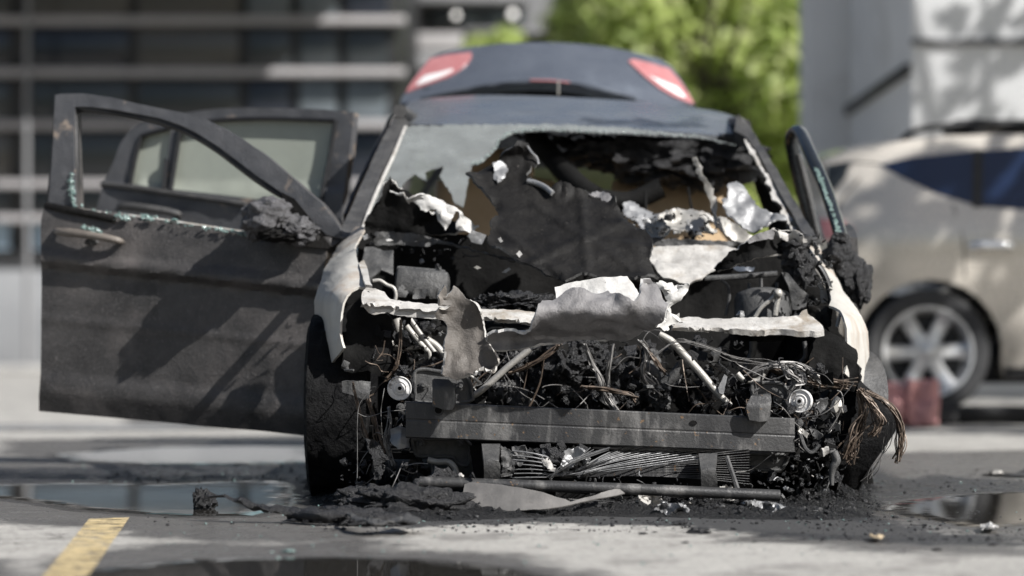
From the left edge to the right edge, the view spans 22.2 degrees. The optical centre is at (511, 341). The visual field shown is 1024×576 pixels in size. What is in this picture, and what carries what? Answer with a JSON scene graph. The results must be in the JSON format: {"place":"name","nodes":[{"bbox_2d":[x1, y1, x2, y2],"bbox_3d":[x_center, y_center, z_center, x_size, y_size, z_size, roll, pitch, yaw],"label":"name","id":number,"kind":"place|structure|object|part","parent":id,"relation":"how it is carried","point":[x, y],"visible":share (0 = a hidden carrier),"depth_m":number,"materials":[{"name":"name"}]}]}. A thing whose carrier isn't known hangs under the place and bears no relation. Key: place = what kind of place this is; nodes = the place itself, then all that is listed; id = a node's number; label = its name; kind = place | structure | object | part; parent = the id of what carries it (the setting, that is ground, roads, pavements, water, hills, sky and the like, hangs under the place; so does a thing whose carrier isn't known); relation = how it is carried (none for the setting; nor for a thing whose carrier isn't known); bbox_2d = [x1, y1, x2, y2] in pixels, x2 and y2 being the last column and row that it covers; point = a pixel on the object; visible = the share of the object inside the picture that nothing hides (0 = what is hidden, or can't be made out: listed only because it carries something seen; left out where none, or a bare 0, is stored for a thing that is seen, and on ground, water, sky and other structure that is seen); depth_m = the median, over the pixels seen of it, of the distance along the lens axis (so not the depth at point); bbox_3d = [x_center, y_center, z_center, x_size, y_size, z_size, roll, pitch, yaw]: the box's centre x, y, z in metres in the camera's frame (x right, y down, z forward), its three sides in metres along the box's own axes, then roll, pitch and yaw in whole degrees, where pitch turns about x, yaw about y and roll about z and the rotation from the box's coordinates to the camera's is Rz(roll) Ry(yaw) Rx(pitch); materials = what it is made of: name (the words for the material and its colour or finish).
{"place":"outdoors","nodes":[
{"label":"outdoors","id":0,"kind":"place"},
{"bbox_2d":[419,0,555,210],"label":"parking building","id":1,"kind":"structure","parent":0,"point":[441,29],"depth_m":62.45,"materials":[{"name":"concrete"}]},
{"bbox_2d":[427,8,450,30],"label":"window","id":2,"kind":"structure","parent":1,"relation":"in","point":[438,19],"depth_m":62.46,"materials":[{"name":"grey glass"}]},
{"bbox_2d":[453,12,458,21],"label":"wall lamp","id":3,"kind":"object","parent":1,"relation":"attached to","point":[455,15],"visible":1,"depth_m":61.46,"materials":[{"name":"white glass"}]},
{"bbox_2d":[460,8,479,30],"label":"window","id":4,"kind":"structure","parent":1,"relation":"in","point":[469,17],"depth_m":62.46,"materials":[{"name":"grey glass"}]},
{"bbox_2d":[483,8,506,27],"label":"window","id":5,"kind":"structure","parent":1,"relation":"in","point":[492,17],"depth_m":62.46,"materials":[{"name":"grey glass"}]},
{"bbox_2d":[509,10,515,20],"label":"wall lamp","id":6,"kind":"object","parent":1,"relation":"attached to","point":[512,14],"visible":1,"depth_m":61.44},
{"bbox_2d":[509,8,524,27],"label":"window","id":7,"kind":"structure","parent":1,"relation":"in","point":[519,21],"depth_m":62.46,"materials":[{"name":"grey glass"}]},
{"bbox_2d":[0,373,1023,575],"bbox_3d":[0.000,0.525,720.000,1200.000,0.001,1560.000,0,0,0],"label":"ground","id":8,"kind":"structure","parent":0,"point":[35,540],"depth_m":7.21,"materials":[{"name":"concrete"}]},
{"bbox_2d":[0,365,40,372],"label":"kerb","id":9,"kind":"structure","parent":8,"relation":"on","point":[20,368],"depth_m":43.80,"materials":[{"name":"concrete"}]},
{"bbox_2d":[43,517,128,575],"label":"parking line","id":10,"kind":"object","parent":8,"relation":"on","point":[76,551],"visible":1,"depth_m":6.59,"materials":[{"name":"yellow paint"}]},
{"bbox_2d":[0,424,215,430],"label":"road marking","id":11,"kind":"object","parent":8,"relation":"on","point":[57,427],"visible":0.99,"depth_m":15.80,"materials":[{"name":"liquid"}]},
{"bbox_2d":[0,480,309,517],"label":"puddle","id":12,"kind":"object","parent":8,"relation":"on","point":[174,500],"visible":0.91,"depth_m":8.77,"materials":[{"name":"liquid"}]},
{"bbox_2d":[192,486,217,509],"bbox_3d":[-0.953,0.485,8.117,0.080,0.073,0.077,0,0,0],"label":"charred chunk","id":13,"kind":"object","parent":12,"relation":"on","point":[201,501],"visible":0.99,"depth_m":8.10,"materials":[{"name":"plastic"}]},
{"bbox_2d":[43,446,304,465],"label":"puddle","id":14,"kind":"object","parent":8,"relation":"on","point":[224,455],"visible":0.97,"depth_m":11.85,"materials":[{"name":"liquid"}]},
{"bbox_2d":[0,0,418,364],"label":"office building","id":15,"kind":"structure","parent":8,"relation":"on","point":[360,58],"depth_m":50.14,"materials":[{"name":"grey concrete"}]},
{"bbox_2d":[0,223,10,248],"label":"window","id":16,"kind":"structure","parent":15,"relation":"in","point":[5,228],"depth_m":50.14,"materials":[{"name":"blue glass"}]},
{"bbox_2d":[0,188,10,213],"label":"window","id":17,"kind":"structure","parent":15,"relation":"in","point":[5,193],"depth_m":50.14,"materials":[{"name":"grey glass"}]},
{"bbox_2d":[0,130,10,179],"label":"window","id":18,"kind":"structure","parent":15,"relation":"in","point":[5,135],"depth_m":50.14,"materials":[{"name":"grey glass"}]},
{"bbox_2d":[0,77,10,119],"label":"window","id":19,"kind":"structure","parent":15,"relation":"in","point":[5,82],"depth_m":50.14,"materials":[{"name":"black glass"}]},
{"bbox_2d":[0,26,10,67],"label":"window","id":20,"kind":"structure","parent":15,"relation":"in","point":[5,31],"depth_m":50.14,"materials":[{"name":"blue glass"}]},
{"bbox_2d":[0,0,10,15],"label":"window","id":21,"kind":"structure","parent":15,"relation":"in","point":[5,5],"depth_m":50.14,"materials":[{"name":"black glass"}]},
{"bbox_2d":[24,0,30,364],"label":"downpipe","id":22,"kind":"object","parent":15,"relation":"attached to","point":[26,179],"visible":0.91,"depth_m":49.16,"materials":[{"name":"grey metal"}]},
{"bbox_2d":[32,223,40,248],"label":"window","id":23,"kind":"structure","parent":15,"relation":"in","point":[36,227],"depth_m":50.14,"materials":[{"name":"blue glass"}]},
{"bbox_2d":[32,188,101,213],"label":"window","id":24,"kind":"structure","parent":15,"relation":"in","point":[39,195],"depth_m":50.14,"materials":[{"name":"grey glass"}]},
{"bbox_2d":[32,130,128,179],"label":"window","id":25,"kind":"structure","parent":15,"relation":"in","point":[99,147],"depth_m":50.14,"materials":[{"name":"black glass"}]},
{"bbox_2d":[32,77,128,119],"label":"window","id":26,"kind":"structure","parent":15,"relation":"in","point":[44,89],"depth_m":50.14,"materials":[{"name":"black glass"}]},
{"bbox_2d":[32,26,128,67],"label":"window","id":27,"kind":"structure","parent":15,"relation":"in","point":[52,46],"depth_m":50.14,"materials":[{"name":"black glass"}]},
{"bbox_2d":[32,0,128,15],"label":"window","id":28,"kind":"structure","parent":15,"relation":"in","point":[39,7],"depth_m":50.14,"materials":[{"name":"brown glass"}]},
{"bbox_2d":[138,77,238,112],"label":"window","id":29,"kind":"structure","parent":15,"relation":"in","point":[180,94],"depth_m":50.14,"materials":[{"name":"black glass"}]},
{"bbox_2d":[138,26,238,67],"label":"window","id":30,"kind":"structure","parent":15,"relation":"in","point":[158,46],"depth_m":50.14,"materials":[{"name":"brown glass"}]},
{"bbox_2d":[138,0,238,15],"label":"window","id":31,"kind":"structure","parent":15,"relation":"in","point":[145,7],"depth_m":50.14,"materials":[{"name":"brown glass"}]},
{"bbox_2d":[248,77,290,107],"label":"window","id":32,"kind":"structure","parent":15,"relation":"in","point":[263,92],"depth_m":50.14,"materials":[{"name":"black glass"}]},
{"bbox_2d":[248,26,290,67],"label":"window","id":33,"kind":"structure","parent":15,"relation":"in","point":[268,46],"depth_m":50.14,"materials":[{"name":"grey glass"}]},
{"bbox_2d":[248,0,290,15],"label":"window","id":34,"kind":"structure","parent":15,"relation":"in","point":[255,7],"depth_m":50.14,"materials":[{"name":"grey glass"}]},
{"bbox_2d":[300,77,336,110],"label":"window","id":35,"kind":"structure","parent":15,"relation":"in","point":[315,92],"depth_m":50.14,"materials":[{"name":"grey glass"}]},
{"bbox_2d":[300,26,336,67],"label":"window","id":36,"kind":"structure","parent":15,"relation":"in","point":[318,44],"depth_m":50.14,"materials":[{"name":"grey glass"}]},
{"bbox_2d":[300,0,336,15],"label":"window","id":37,"kind":"structure","parent":15,"relation":"in","point":[307,7],"depth_m":50.14,"materials":[{"name":"grey glass"}]},
{"bbox_2d":[351,130,381,179],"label":"window","id":38,"kind":"structure","parent":15,"relation":"in","point":[366,140],"depth_m":50.14,"materials":[{"name":"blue glass"}]},
{"bbox_2d":[347,77,387,119],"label":"window","id":39,"kind":"structure","parent":15,"relation":"in","point":[367,97],"depth_m":50.14,"materials":[{"name":"grey glass"}]},
{"bbox_2d":[347,26,387,67],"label":"window","id":40,"kind":"structure","parent":15,"relation":"in","point":[367,46],"depth_m":50.14,"materials":[{"name":"grey glass"}]},
{"bbox_2d":[347,0,387,15],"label":"window","id":41,"kind":"structure","parent":15,"relation":"in","point":[354,7],"depth_m":50.14,"materials":[{"name":"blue glass"}]},
{"bbox_2d":[203,494,370,522],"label":"melted trim","id":42,"kind":"structure","parent":8,"relation":"on","point":[315,514],"depth_m":7.51,"materials":[{"name":"plastic"}]},
{"bbox_2d":[281,549,294,551],"bbox_3d":[-0.555,0.519,6.496,0.041,0.007,0.033,0,0,26],"label":"shard","id":43,"kind":"object","parent":8,"relation":"on","point":[288,550],"visible":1,"depth_m":6.49,"materials":[{"name":"green glass"}]},
{"bbox_2d":[64,556,555,575],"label":"puddle","id":44,"kind":"object","parent":8,"relation":"on","point":[313,566],"visible":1,"depth_m":6.01,"materials":[{"name":"liquid"}]},
{"bbox_2d":[283,505,383,522],"bbox_3d":[-0.513,0.500,7.612,0.317,0.046,0.171,0,0,0],"label":"melted lump","id":45,"kind":"object","parent":8,"relation":"on","point":[353,507],"visible":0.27,"depth_m":7.61,"materials":[{"name":"plastic"}]},
{"bbox_2d":[299,464,431,503],"bbox_3d":[-0.475,0.498,9.389,0.594,0.054,2.179,0,0,-5],"label":"ash heap","id":46,"kind":"object","parent":8,"relation":"on","point":[319,496],"visible":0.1,"depth_m":9.04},
{"bbox_2d":[335,511,419,525],"bbox_3d":[-0.386,0.504,7.458,0.245,0.038,0.124,0,0,0],"label":"melted lump","id":47,"kind":"object","parent":8,"relation":"on","point":[385,515],"visible":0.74,"depth_m":7.43,"materials":[{"name":"plastic"}]},
{"bbox_2d":[346,512,420,524],"bbox_3d":[-0.363,0.487,7.296,0.184,0.019,0.541,0,0,-9],"label":"curled strip","id":48,"kind":"object","parent":8,"relation":"on","point":[407,517],"visible":0.99,"depth_m":7.12,"materials":[{"name":"grey metal"}]},
{"bbox_2d":[39,42,906,505],"bbox_3d":[-0.201,-0.452,10.590,3.170,1.987,5.381,0,0,0],"label":"burnt car","id":49,"kind":"object","parent":8,"relation":"on","point":[577,282],"visible":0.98,"depth_m":9.48,"materials":[{"name":"paint"}]},
{"bbox_3d":[-1.226,-0.296,9.596,1.234,1.284,0.396,0,0,19],"label":"front door","id":50,"kind":"part","parent":49,"relation":"part of","materials":[{"name":"paint"}]},
{"bbox_3d":[-1.215,-0.455,10.814,1.202,1.029,0.172,0,0,21],"label":"rear door","id":51,"kind":"part","parent":49,"relation":"part of","materials":[{"name":"paint"}]},
{"bbox_3d":[0.308,-0.784,12.429,1.638,0.338,0.251,0,0,0],"label":"rear window","id":52,"kind":"part","parent":49,"relation":"part of","materials":[{"name":"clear glass"}]},
{"bbox_3d":[1.237,-0.306,9.900,0.293,1.110,1.253,0,0,0],"label":"front door","id":53,"kind":"part","parent":49,"relation":"part of","materials":[{"name":"paint"}]},
{"bbox_2d":[460,23,525,47],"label":"leafy tree","id":54,"kind":"object","parent":8,"relation":"on","point":[509,35],"visible":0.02,"depth_m":55.77,"materials":[{"name":"green plant"}]},
{"bbox_2d":[71,464,1017,564],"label":"glass crumbs","id":55,"kind":"object","parent":8,"relation":"on","point":[642,563],"visible":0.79,"depth_m":7.22,"materials":[{"name":"clear glass"}]},
{"bbox_2d":[534,0,578,42],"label":"leafy tree","id":56,"kind":"object","parent":8,"relation":"on","point":[549,30],"depth_m":59.28,"materials":[{"name":"green plant"}]},
{"bbox_2d":[544,0,584,41],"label":"leafy tree","id":57,"kind":"object","parent":8,"relation":"on","point":[559,22],"visible":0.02,"depth_m":48.09,"materials":[{"name":"green plant"}]},
{"bbox_2d":[106,464,1023,540],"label":"soot crumbs","id":58,"kind":"object","parent":8,"relation":"on","point":[685,526],"visible":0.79,"depth_m":7.57,"materials":[{"name":"plastic"}]},
{"bbox_2d":[305,465,880,519],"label":"ash grains","id":59,"kind":"object","parent":8,"relation":"on","point":[716,505],"visible":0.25,"depth_m":7.95,"materials":[{"name":"plastic"}]},
{"bbox_2d":[320,492,885,521],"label":"ash bank","id":60,"kind":"structure","parent":8,"relation":"on","point":[630,509],"depth_m":7.85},
{"bbox_2d":[331,483,390,505],"bbox_3d":[-0.431,0.483,8.163,0.272,0.080,0.202,0,0,0],"label":"melted lump","id":61,"kind":"object","parent":60,"relation":"on","point":[342,495],"visible":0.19,"depth_m":8.14,"materials":[{"name":"plastic"}]},
{"bbox_2d":[346,481,480,511],"bbox_3d":[-0.292,0.473,7.911,0.424,0.100,0.263,0,0,0],"label":"melted lump","id":62,"kind":"object","parent":60,"relation":"on","point":[412,497],"visible":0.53,"depth_m":7.86,"materials":[{"name":"plastic"}]},
{"bbox_2d":[413,466,463,491],"bbox_3d":[-0.200,0.453,8.086,0.235,0.140,0.199,0,0,0],"label":"melted lump","id":63,"kind":"object","parent":60,"relation":"on","point":[445,472],"visible":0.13,"depth_m":8.06,"materials":[{"name":"plastic"}]},
{"bbox_2d":[463,482,624,510],"bbox_3d":[0.092,0.475,7.911,0.497,0.087,0.143,0,0,4],"label":"bent plate","id":64,"kind":"object","parent":60,"relation":"on","point":[505,497],"visible":0.98,"depth_m":7.90,"materials":[{"name":"grey metal"}]},
{"bbox_2d":[635,495,665,506],"bbox_3d":[0.427,0.492,8.061,0.113,0.060,0.062,0,0,10],"label":"foil scrap","id":65,"kind":"object","parent":60,"relation":"on","point":[653,501],"visible":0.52,"depth_m":8.07,"materials":[{"name":"white metal"}]},
{"bbox_2d":[654,502,689,514],"bbox_3d":[0.481,0.508,7.838,0.100,0.053,0.066,0,0,15],"label":"foil scrap","id":66,"kind":"object","parent":60,"relation":"on","point":[666,508],"visible":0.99,"depth_m":7.84,"materials":[{"name":"metal"}]},
{"bbox_2d":[720,484,734,500],"bbox_3d":[0.665,0.492,8.243,0.087,0.084,0.060,0,0,-27],"label":"foil scrap","id":67,"kind":"object","parent":60,"relation":"on","point":[725,485],"visible":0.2,"depth_m":8.25,"materials":[{"name":"white metal"}]},
{"bbox_2d":[741,499,783,509],"bbox_3d":[0.758,0.504,7.935,0.134,0.052,0.064,0,0,-10],"label":"foil scrap","id":68,"kind":"object","parent":60,"relation":"on","point":[766,505],"visible":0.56,"depth_m":7.94,"materials":[{"name":"metal"}]},
{"bbox_2d":[772,504,785,511],"bbox_3d":[0.815,0.509,7.827,0.051,0.043,0.085,0,0,33],"label":"foil scrap","id":69,"kind":"object","parent":60,"relation":"on","point":[778,507],"visible":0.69,"depth_m":7.82,"materials":[{"name":"metal"}]},
{"bbox_2d":[546,0,798,235],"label":"leafy tree","id":70,"kind":"object","parent":8,"relation":"on","point":[663,30],"visible":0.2,"depth_m":36.97,"materials":[{"name":"green plant"}]},
{"bbox_2d":[671,520,687,524],"bbox_3d":[0.480,0.518,7.474,0.051,0.011,0.057,0,0,30],"label":"char flake","id":71,"kind":"object","parent":8,"relation":"on","point":[682,522],"visible":1,"depth_m":7.46,"materials":[{"name":"plastic"}]},
{"bbox_2d":[580,0,795,197],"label":"leafy tree","id":72,"kind":"object","parent":8,"relation":"on","point":[717,58],"visible":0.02,"depth_m":38.09,"materials":[{"name":"green plant"}]},
{"bbox_2d":[687,527,711,532],"bbox_3d":[0.511,0.516,7.147,0.072,0.015,0.070,0,0,0],"label":"char flake","id":73,"kind":"object","parent":8,"relation":"on","point":[698,530],"visible":1,"depth_m":7.13,"materials":[{"name":"plastic"}]},
{"bbox_2d":[751,471,879,500],"bbox_3d":[1.044,0.467,9.192,0.525,0.115,1.792,0,0,3],"label":"ash heap","id":74,"kind":"object","parent":8,"relation":"on","point":[841,492],"visible":0.21,"depth_m":8.55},
{"bbox_2d":[868,534,883,538],"bbox_3d":[0.959,0.512,6.878,0.039,0.016,0.170,0,0,0],"label":"dry leaf","id":75,"kind":"object","parent":8,"relation":"on","point":[879,536],"visible":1,"depth_m":6.83,"materials":[{"name":"beige plant"}]},
{"bbox_2d":[796,119,1023,404],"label":"silver car","id":76,"kind":"object","parent":8,"relation":"on","point":[936,222],"visible":0.77,"depth_m":16.80,"materials":[{"name":"beige paint"}]},
{"bbox_3d":[2.116,-1.059,16.959,0.160,0.220,0.071,0,0,16],"label":"rear window","id":77,"kind":"part","parent":76,"relation":"part of","materials":[{"name":"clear glass"}]},
{"bbox_3d":[2.695,-1.056,16.871,0.639,0.364,0.140,0,0,0],"label":"window","id":78,"kind":"part","parent":76,"relation":"part of","materials":[{"name":"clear glass"}]},
{"bbox_3d":[3.430,-1.039,16.865,0.865,0.425,0.164,0,0,0],"label":"window","id":79,"kind":"part","parent":76,"relation":"part of","materials":[{"name":"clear glass"}]},
{"bbox_2d":[872,491,1023,530],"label":"puddle","id":80,"kind":"object","parent":8,"relation":"on","point":[951,510],"visible":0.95,"depth_m":8.10,"materials":[{"name":"liquid"}]},
{"bbox_2d":[980,522,998,529],"bbox_3d":[1.319,0.510,7.226,0.048,0.026,0.249,0,0,9],"label":"white scrap","id":81,"kind":"object","parent":80,"relation":"on","point":[989,525],"visible":1,"depth_m":7.19,"materials":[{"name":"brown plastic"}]},
{"bbox_2d":[939,405,1023,422],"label":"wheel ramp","id":82,"kind":"structure","parent":8,"relation":"on","point":[981,413],"depth_m":16.48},
{"bbox_2d":[989,469,1004,473],"bbox_3d":[1.907,0.513,10.299,0.067,0.016,0.066,0,0,35],"label":"pale pebble","id":83,"kind":"object","parent":8,"relation":"on","point":[994,471],"visible":1,"depth_m":10.28,"materials":[{"name":"white stone"}]},
{"bbox_2d":[984,469,1023,476],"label":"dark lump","id":84,"kind":"object","parent":8,"relation":"on","point":[1020,473],"visible":1,"depth_m":10.15,"materials":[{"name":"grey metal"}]},
{"bbox_2d":[799,0,1023,397],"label":"pale building","id":85,"kind":"structure","parent":0,"point":[871,71],"depth_m":24.37,"materials":[{"name":"white paint"}]},
{"bbox_2d":[888,377,939,426],"bbox_3d":[2.365,0.370,16.029,0.497,0.305,0.372,0,0,0],"label":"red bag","id":86,"kind":"object","parent":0,"point":[915,403],"visible":0.55,"depth_m":15.90,"materials":[{"name":"fabric"}]}
]}

